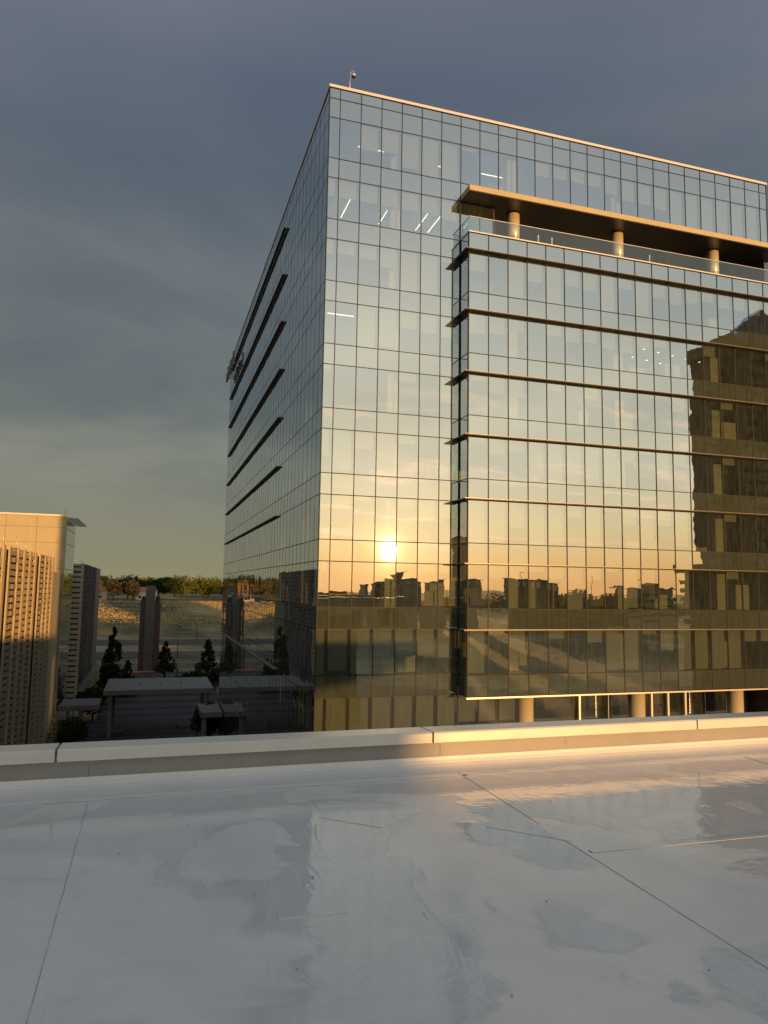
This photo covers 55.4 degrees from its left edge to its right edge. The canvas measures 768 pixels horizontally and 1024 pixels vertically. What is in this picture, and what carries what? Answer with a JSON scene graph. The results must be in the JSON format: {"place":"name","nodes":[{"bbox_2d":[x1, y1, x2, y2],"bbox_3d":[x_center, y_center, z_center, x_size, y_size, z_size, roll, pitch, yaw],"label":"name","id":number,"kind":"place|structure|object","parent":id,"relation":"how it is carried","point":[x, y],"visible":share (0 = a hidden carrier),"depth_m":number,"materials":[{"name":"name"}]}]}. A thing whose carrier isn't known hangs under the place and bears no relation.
{"place":"outdoors","nodes":[
{"label":"outdoors","id":0,"kind":"place"},
{"bbox_2d":[0,530,60,745],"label":"office building","id":1,"kind":"structure","parent":0,"point":[30,588],"depth_m":81.34,"materials":[{"name":"grey concrete"}]},
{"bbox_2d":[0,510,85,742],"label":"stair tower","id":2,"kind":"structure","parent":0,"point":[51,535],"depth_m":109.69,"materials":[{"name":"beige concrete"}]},
{"bbox_2d":[56,592,221,742],"bbox_3d":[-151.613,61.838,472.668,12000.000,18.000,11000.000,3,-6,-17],"label":"ground","id":3,"kind":"structure","parent":0,"point":[105,631],"depth_m":316.14,"materials":[{"name":"brown soil"}]},
{"bbox_2d":[66,557,100,698],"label":"parking garage","id":4,"kind":"structure","parent":3,"relation":"on","point":[83,623],"depth_m":146.06,"materials":[{"name":"grey concrete"}]},
{"bbox_2d":[93,626,123,695],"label":"pine tree","id":5,"kind":"object","parent":3,"relation":"on","point":[112,669],"visible":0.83,"depth_m":145.56,"materials":[{"name":"green plant"}]},
{"bbox_2d":[137,586,160,670],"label":"pylon tower","id":6,"kind":"structure","parent":3,"relation":"on","point":[148,652],"depth_m":176.38,"materials":[{"name":"concrete"}]},
{"bbox_2d":[0,711,767,1023],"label":"garage building","id":7,"kind":"structure","parent":3,"relation":"on","point":[441,864],"depth_m":3.82,"materials":[{"name":"grey concrete"}]},
{"bbox_2d":[76,717,206,741],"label":"plaza","id":8,"kind":"structure","parent":0,"point":[152,728],"depth_m":120.94,"materials":[{"name":"grey concrete"}]},
{"bbox_2d":[49,716,90,744],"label":"shade tree","id":9,"kind":"object","parent":8,"relation":"on","point":[69,730],"visible":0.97,"depth_m":103.99,"materials":[{"name":"green plant"}]},
{"bbox_2d":[103,677,213,738],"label":"entrance canopy","id":10,"kind":"object","parent":8,"relation":"on","point":[147,686],"visible":0.91,"depth_m":118.54,"materials":[{"name":"grey concrete"}]},
{"bbox_2d":[96,671,217,720],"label":"forecourt","id":11,"kind":"structure","parent":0,"point":[149,706],"depth_m":139.45,"materials":[{"name":"grey concrete"}]},
{"bbox_2d":[98,600,221,628],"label":"dry grass","id":12,"kind":"structure","parent":0,"point":[196,605],"depth_m":363.70,"materials":[{"name":"beige plant"}]},
{"bbox_2d":[0,0,767,582],"label":"sky","id":13,"kind":"structure","parent":0,"point":[152,152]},
{"bbox_2d":[217,83,767,735],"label":"office building","id":14,"kind":"structure","parent":0,"point":[499,427],"depth_m":52.74,"materials":[{"name":"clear glass"}]},
{"bbox_2d":[326,698,348,730],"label":"window","id":15,"kind":"structure","parent":14,"relation":"in","point":[337,719],"depth_m":46.96,"materials":[{"name":"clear glass"}]},
{"bbox_2d":[328,629,349,674],"bbox_3d":[-2.947,9.099,47.464,1.464,2.927,0.211,3,-6,-17],"label":"window","id":16,"kind":"structure","parent":14,"relation":"in","point":[338,639],"depth_m":47.36,"materials":[{"name":"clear glass"}]},
{"bbox_2d":[329,562,351,606],"bbox_3d":[-2.846,4.721,47.821,1.464,2.917,0.001,3,-6,-18],"label":"window","id":17,"kind":"structure","parent":14,"relation":"in","point":[340,572],"depth_m":47.82,"materials":[{"name":"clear glass"}]},
{"bbox_2d":[331,495,352,539],"bbox_3d":[-2.807,0.352,48.373,1.464,2.927,0.213,3,-6,-17],"label":"window","id":18,"kind":"structure","parent":14,"relation":"in","point":[342,505],"depth_m":48.27,"materials":[{"name":"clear glass"}]},
{"bbox_2d":[332,429,353,473],"bbox_3d":[-2.738,-4.021,48.830,1.464,2.928,0.209,3,-6,-17],"label":"window","id":19,"kind":"structure","parent":14,"relation":"in","point":[343,440],"depth_m":48.72,"materials":[{"name":"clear glass"}]},
{"bbox_2d":[334,365,355,408],"bbox_3d":[-2.637,-8.399,49.186,1.464,2.917,0.002,3,-6,-18],"label":"window","id":20,"kind":"structure","parent":14,"relation":"in","point":[345,376],"depth_m":49.18,"materials":[{"name":"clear glass"}]},
{"bbox_2d":[335,302,356,345],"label":"window","id":21,"kind":"structure","parent":14,"relation":"in","point":[346,313],"depth_m":49.64,"materials":[{"name":"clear glass"}]},
{"bbox_2d":[337,240,357,283],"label":"window","id":22,"kind":"structure","parent":14,"relation":"in","point":[347,252],"depth_m":50.10,"materials":[{"name":"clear glass"}]},
{"bbox_2d":[338,179,358,222],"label":"window","id":23,"kind":"structure","parent":14,"relation":"in","point":[348,208],"depth_m":50.55,"materials":[{"name":"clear glass"}]},
{"bbox_2d":[340,119,360,162],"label":"window","id":24,"kind":"structure","parent":14,"relation":"in","point":[350,132],"depth_m":51.00,"materials":[{"name":"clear glass"}]},
{"bbox_2d":[349,698,371,729],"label":"window","id":25,"kind":"structure","parent":14,"relation":"in","point":[360,708],"depth_m":47.41,"materials":[{"name":"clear glass"}]},
{"bbox_2d":[350,629,372,674],"bbox_3d":[-1.494,9.169,47.921,1.464,2.927,0.211,3,-6,-17],"label":"window","id":26,"kind":"structure","parent":14,"relation":"in","point":[361,639],"depth_m":47.82,"materials":[{"name":"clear glass"}]},
{"bbox_2d":[352,562,373,606],"bbox_3d":[-1.394,4.792,48.278,1.464,2.917,0.001,3,-6,-17],"label":"window","id":27,"kind":"structure","parent":14,"relation":"in","point":[363,572],"depth_m":48.27,"materials":[{"name":"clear glass"}]},
{"bbox_2d":[353,496,374,539],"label":"window","id":28,"kind":"structure","parent":14,"relation":"in","point":[364,507],"depth_m":48.74,"materials":[{"name":"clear glass"}]},
{"bbox_2d":[354,431,375,474],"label":"window","id":29,"kind":"structure","parent":14,"relation":"in","point":[365,442],"depth_m":49.19,"materials":[{"name":"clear glass"}]},
{"bbox_2d":[356,367,376,410],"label":"window","id":30,"kind":"structure","parent":14,"relation":"in","point":[366,379],"depth_m":49.64,"materials":[{"name":"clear glass"}]},
{"bbox_2d":[357,305,377,348],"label":"window","id":31,"kind":"structure","parent":14,"relation":"in","point":[367,327],"depth_m":50.10,"materials":[{"name":"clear glass"}]},
{"bbox_2d":[358,243,378,286],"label":"window","id":32,"kind":"structure","parent":14,"relation":"in","point":[368,254],"depth_m":50.55,"materials":[{"name":"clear glass"}]},
{"bbox_2d":[360,183,379,225],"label":"window","id":33,"kind":"structure","parent":14,"relation":"in","point":[369,194],"depth_m":51.00,"materials":[{"name":"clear glass"}]},
{"bbox_2d":[361,124,380,166],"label":"window","id":34,"kind":"structure","parent":14,"relation":"in","point":[370,135],"depth_m":51.46,"materials":[{"name":"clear glass"}]},
{"bbox_2d":[372,697,393,728],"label":"window","id":35,"kind":"structure","parent":14,"relation":"in","point":[382,707],"depth_m":47.86,"materials":[{"name":"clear glass"}]},
{"bbox_2d":[373,629,394,673],"bbox_3d":[-0.042,9.240,48.377,1.464,2.927,0.212,3,-6,-17],"label":"window","id":36,"kind":"structure","parent":14,"relation":"in","point":[384,639],"depth_m":48.27,"materials":[{"name":"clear glass"}]},
{"bbox_2d":[374,563,395,606],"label":"window","id":37,"kind":"structure","parent":14,"relation":"in","point":[384,583],"depth_m":48.74,"materials":[{"name":"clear glass"}]},
{"bbox_2d":[375,497,395,540],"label":"window","id":38,"kind":"structure","parent":14,"relation":"in","point":[385,524],"depth_m":49.19,"materials":[{"name":"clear glass"}]},
{"bbox_2d":[376,433,396,476],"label":"window","id":39,"kind":"structure","parent":14,"relation":"in","point":[386,465],"depth_m":49.65,"materials":[{"name":"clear glass"}]},
{"bbox_2d":[377,370,397,412],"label":"window","id":40,"kind":"structure","parent":14,"relation":"in","point":[387,380],"depth_m":50.10,"materials":[{"name":"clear glass"}]},
{"bbox_2d":[378,308,398,350],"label":"window","id":41,"kind":"structure","parent":14,"relation":"in","point":[388,318],"depth_m":50.55,"materials":[{"name":"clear glass"}]},
{"bbox_2d":[380,247,399,289],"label":"window","id":42,"kind":"structure","parent":14,"relation":"in","point":[389,258],"depth_m":51.01,"materials":[{"name":"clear glass"}]},
{"bbox_2d":[381,187,400,229],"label":"window","id":43,"kind":"structure","parent":14,"relation":"in","point":[390,198],"depth_m":51.46,"materials":[{"name":"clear glass"}]},
{"bbox_2d":[382,128,401,170],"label":"window","id":44,"kind":"structure","parent":14,"relation":"in","point":[391,140],"depth_m":51.92,"materials":[{"name":"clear glass"}]},
{"bbox_2d":[394,696,414,727],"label":"window","id":45,"kind":"structure","parent":14,"relation":"in","point":[404,709],"depth_m":48.32,"materials":[{"name":"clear glass"}]},
{"bbox_2d":[395,629,415,673],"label":"window","id":46,"kind":"structure","parent":14,"relation":"in","point":[405,639],"depth_m":48.74,"materials":[{"name":"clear glass"}]},
{"bbox_2d":[396,563,416,606],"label":"window","id":47,"kind":"structure","parent":14,"relation":"in","point":[406,574],"depth_m":49.19,"materials":[{"name":"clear glass"}]},
{"bbox_2d":[397,498,417,541],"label":"window","id":48,"kind":"structure","parent":14,"relation":"in","point":[406,508],"depth_m":49.64,"materials":[{"name":"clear glass"}]},
{"bbox_2d":[398,435,417,477],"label":"window","id":49,"kind":"structure","parent":14,"relation":"in","point":[407,445],"depth_m":50.10,"materials":[{"name":"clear glass"}]},
{"bbox_2d":[399,372,418,414],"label":"window","id":50,"kind":"structure","parent":14,"relation":"in","point":[408,382],"depth_m":50.55,"materials":[{"name":"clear glass"}]},
{"bbox_2d":[400,311,419,352],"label":"window","id":51,"kind":"structure","parent":14,"relation":"in","point":[409,321],"depth_m":51.01,"materials":[{"name":"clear glass"}]},
{"bbox_2d":[400,250,419,292],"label":"window","id":52,"kind":"structure","parent":14,"relation":"in","point":[410,261],"depth_m":51.46,"materials":[{"name":"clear glass"}]},
{"bbox_2d":[401,191,420,232],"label":"window","id":53,"kind":"structure","parent":14,"relation":"in","point":[411,202],"depth_m":51.92,"materials":[{"name":"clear glass"}]},
{"bbox_2d":[402,133,421,174],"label":"window","id":54,"kind":"structure","parent":14,"relation":"in","point":[411,144],"depth_m":52.38,"materials":[{"name":"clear glass"}]},
{"bbox_2d":[416,696,436,726],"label":"window","id":55,"kind":"structure","parent":14,"relation":"in","point":[426,706],"depth_m":48.78,"materials":[{"name":"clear glass"}]},
{"bbox_2d":[417,629,436,673],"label":"window","id":56,"kind":"structure","parent":14,"relation":"in","point":[426,638],"depth_m":49.19,"materials":[{"name":"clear glass"}]},
{"bbox_2d":[417,564,437,606],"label":"window","id":57,"kind":"structure","parent":14,"relation":"in","point":[427,595],"depth_m":49.65,"materials":[{"name":"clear glass"}]},
{"bbox_2d":[418,500,437,542],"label":"window","id":58,"kind":"structure","parent":14,"relation":"in","point":[427,509],"depth_m":50.10,"materials":[{"name":"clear glass"}]},
{"bbox_2d":[419,436,438,478],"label":"window","id":59,"kind":"structure","parent":14,"relation":"in","point":[428,446],"depth_m":50.55,"materials":[{"name":"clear glass"}]},
{"bbox_2d":[419,374,438,416],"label":"window","id":60,"kind":"structure","parent":14,"relation":"in","point":[429,385],"depth_m":51.01,"materials":[{"name":"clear glass"}]},
{"bbox_2d":[420,313,439,355],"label":"window","id":61,"kind":"structure","parent":14,"relation":"in","point":[429,324],"depth_m":51.46,"materials":[{"name":"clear glass"}]},
{"bbox_2d":[421,253,439,295],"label":"window","id":62,"kind":"structure","parent":14,"relation":"in","point":[430,264],"depth_m":51.92,"materials":[{"name":"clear glass"}]},
{"bbox_2d":[421,195,440,236],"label":"window","id":63,"kind":"structure","parent":14,"relation":"in","point":[431,206],"depth_m":52.39,"materials":[{"name":"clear glass"}]},
{"bbox_2d":[422,137,440,178],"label":"window","id":64,"kind":"structure","parent":14,"relation":"in","point":[431,148],"depth_m":52.83,"materials":[{"name":"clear glass"}]},
{"bbox_2d":[437,695,457,725],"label":"window","id":65,"kind":"structure","parent":14,"relation":"in","point":[447,704],"depth_m":49.24,"materials":[{"name":"clear glass"}]},
{"bbox_2d":[438,629,456,672],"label":"window","id":66,"kind":"structure","parent":14,"relation":"in","point":[447,638],"depth_m":49.64,"materials":[{"name":"clear glass"}]},
{"bbox_2d":[438,564,457,607],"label":"window","id":67,"kind":"structure","parent":14,"relation":"in","point":[447,596],"depth_m":50.09,"materials":[{"name":"clear glass"}]},
{"bbox_2d":[439,501,457,543],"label":"window","id":68,"kind":"structure","parent":14,"relation":"in","point":[448,510],"depth_m":50.55,"materials":[{"name":"clear glass"}]},
{"bbox_2d":[439,438,457,480],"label":"window","id":69,"kind":"structure","parent":14,"relation":"in","point":[448,447],"depth_m":51.00,"materials":[{"name":"clear glass"}]},
{"bbox_2d":[440,377,458,418],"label":"window","id":70,"kind":"structure","parent":14,"relation":"in","point":[449,387],"depth_m":51.45,"materials":[{"name":"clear glass"}]},
{"bbox_2d":[440,316,458,357],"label":"window","id":71,"kind":"structure","parent":14,"relation":"in","point":[449,347],"depth_m":51.92,"materials":[{"name":"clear glass"}]},
{"bbox_2d":[441,257,458,297],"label":"window","id":72,"kind":"structure","parent":14,"relation":"in","point":[449,266],"depth_m":52.36,"materials":[{"name":"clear glass"}]},
{"bbox_2d":[441,198,459,239],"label":"window","id":73,"kind":"structure","parent":14,"relation":"in","point":[450,208],"depth_m":52.83,"materials":[{"name":"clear glass"}]},
{"bbox_2d":[468,631,487,674],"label":"window","id":74,"kind":"structure","parent":14,"relation":"in","point":[477,640],"depth_m":48.69,"materials":[{"name":"clear glass"}]},
{"bbox_2d":[468,565,487,607],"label":"window","id":75,"kind":"structure","parent":14,"relation":"in","point":[477,574],"depth_m":49.14,"materials":[{"name":"clear glass"}]},
{"bbox_2d":[468,499,487,542],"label":"window","id":76,"kind":"structure","parent":14,"relation":"in","point":[477,509],"depth_m":49.59,"materials":[{"name":"clear glass"}]},
{"bbox_2d":[469,436,487,478],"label":"window","id":77,"kind":"structure","parent":14,"relation":"in","point":[478,446],"depth_m":50.05,"materials":[{"name":"clear glass"}]},
{"bbox_2d":[469,373,487,415],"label":"window","id":78,"kind":"structure","parent":14,"relation":"in","point":[478,383],"depth_m":50.51,"materials":[{"name":"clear glass"}]},
{"bbox_2d":[469,311,487,353],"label":"window","id":79,"kind":"structure","parent":14,"relation":"in","point":[478,322],"depth_m":50.95,"materials":[{"name":"clear glass"}]},
{"bbox_2d":[469,251,487,293],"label":"window","id":80,"kind":"structure","parent":14,"relation":"in","point":[478,262],"depth_m":51.40,"materials":[{"name":"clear glass"}]},
{"bbox_2d":[489,631,507,674],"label":"window","id":81,"kind":"structure","parent":14,"relation":"in","point":[498,640],"depth_m":49.13,"materials":[{"name":"clear glass"}]},
{"bbox_2d":[489,565,507,608],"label":"window","id":82,"kind":"structure","parent":14,"relation":"in","point":[498,574],"depth_m":49.60,"materials":[{"name":"clear glass"}]},
{"bbox_2d":[489,501,507,543],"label":"window","id":83,"kind":"structure","parent":14,"relation":"in","point":[498,510],"depth_m":50.05,"materials":[{"name":"clear glass"}]},
{"bbox_2d":[489,437,507,479],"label":"window","id":84,"kind":"structure","parent":14,"relation":"in","point":[498,447],"depth_m":50.51,"materials":[{"name":"clear glass"}]},
{"bbox_2d":[489,375,507,417],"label":"window","id":85,"kind":"structure","parent":14,"relation":"in","point":[498,385],"depth_m":50.96,"materials":[{"name":"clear glass"}]},
{"bbox_2d":[489,314,507,356],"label":"window","id":86,"kind":"structure","parent":14,"relation":"in","point":[498,325],"depth_m":51.41,"materials":[{"name":"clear glass"}]},
{"bbox_2d":[489,254,507,296],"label":"window","id":87,"kind":"structure","parent":14,"relation":"in","point":[498,265],"depth_m":51.87,"materials":[{"name":"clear glass"}]},
{"bbox_2d":[509,378,526,419],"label":"window","id":88,"kind":"structure","parent":14,"relation":"in","point":[517,387],"depth_m":51.41,"materials":[{"name":"clear glass"}]},
{"bbox_2d":[509,317,526,358],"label":"window","id":89,"kind":"structure","parent":14,"relation":"in","point":[517,326],"depth_m":51.87,"materials":[{"name":"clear glass"}]},
{"bbox_2d":[509,566,527,608],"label":"window","id":90,"kind":"structure","parent":14,"relation":"in","point":[518,575],"depth_m":50.04,"materials":[{"name":"clear glass"}]},
{"bbox_2d":[509,502,527,544],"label":"window","id":91,"kind":"structure","parent":14,"relation":"in","point":[518,511],"depth_m":50.51,"materials":[{"name":"clear glass"}]},
{"bbox_2d":[509,439,527,481],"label":"window","id":92,"kind":"structure","parent":14,"relation":"in","point":[518,449],"depth_m":50.96,"materials":[{"name":"clear glass"}]},
{"bbox_2d":[509,631,528,673],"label":"window","id":93,"kind":"structure","parent":14,"relation":"in","point":[518,640],"depth_m":49.59,"materials":[{"name":"clear glass"}]},
{"bbox_2d":[528,380,546,421],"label":"window","id":94,"kind":"structure","parent":14,"relation":"in","point":[537,409],"depth_m":51.87,"materials":[{"name":"clear glass"}]},
{"bbox_2d":[529,441,546,482],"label":"window","id":95,"kind":"structure","parent":14,"relation":"in","point":[537,450],"depth_m":51.43,"materials":[{"name":"clear glass"}]},
{"bbox_2d":[529,631,547,673],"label":"window","id":96,"kind":"structure","parent":14,"relation":"in","point":[538,640],"depth_m":50.05,"materials":[{"name":"clear glass"}]},
{"bbox_2d":[529,566,547,608],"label":"window","id":97,"kind":"structure","parent":14,"relation":"in","point":[538,575],"depth_m":50.51,"materials":[{"name":"clear glass"}]},
{"bbox_2d":[529,503,547,544],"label":"window","id":98,"kind":"structure","parent":14,"relation":"in","point":[537,511],"depth_m":50.96,"materials":[{"name":"clear glass"}]},
{"bbox_2d":[548,442,565,483],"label":"window","id":99,"kind":"structure","parent":14,"relation":"in","point":[556,451],"depth_m":51.88,"materials":[{"name":"clear glass"}]},
{"bbox_2d":[548,504,566,545],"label":"window","id":100,"kind":"structure","parent":14,"relation":"in","point":[557,532],"depth_m":51.41,"materials":[{"name":"clear glass"}]},
{"bbox_2d":[549,567,566,608],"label":"window","id":101,"kind":"structure","parent":14,"relation":"in","point":[557,575],"depth_m":50.96,"materials":[{"name":"clear glass"}]},
{"bbox_2d":[549,631,567,672],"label":"window","id":102,"kind":"structure","parent":14,"relation":"in","point":[558,640],"depth_m":50.51,"materials":[{"name":"clear glass"}]},
{"bbox_2d":[567,444,584,484],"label":"window","id":103,"kind":"structure","parent":14,"relation":"in","point":[575,453],"depth_m":52.34,"materials":[{"name":"clear glass"}]},
{"bbox_2d":[567,505,585,546],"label":"window","id":104,"kind":"structure","parent":14,"relation":"in","point":[575,514],"depth_m":51.87,"materials":[{"name":"clear glass"}]},
{"bbox_2d":[568,567,585,608],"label":"window","id":105,"kind":"structure","parent":14,"relation":"in","point":[576,575],"depth_m":51.41,"materials":[{"name":"clear glass"}]},
{"bbox_2d":[569,631,586,672],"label":"window","id":106,"kind":"structure","parent":14,"relation":"in","point":[577,639],"depth_m":50.96,"materials":[{"name":"clear glass"}]},
{"bbox_2d":[587,568,604,608],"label":"window","id":107,"kind":"structure","parent":14,"relation":"in","point":[595,576],"depth_m":51.88,"materials":[{"name":"clear glass"}]},
{"bbox_2d":[588,631,605,672],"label":"window","id":108,"kind":"structure","parent":14,"relation":"in","point":[596,639],"depth_m":51.43,"materials":[{"name":"clear glass"}]},
{"bbox_2d":[606,631,623,671],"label":"window","id":109,"kind":"structure","parent":14,"relation":"in","point":[614,639],"depth_m":51.88,"materials":[{"name":"clear glass"}]},
{"bbox_2d":[625,631,642,671],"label":"window","id":110,"kind":"structure","parent":14,"relation":"in","point":[633,639],"depth_m":52.33,"materials":[{"name":"clear glass"}]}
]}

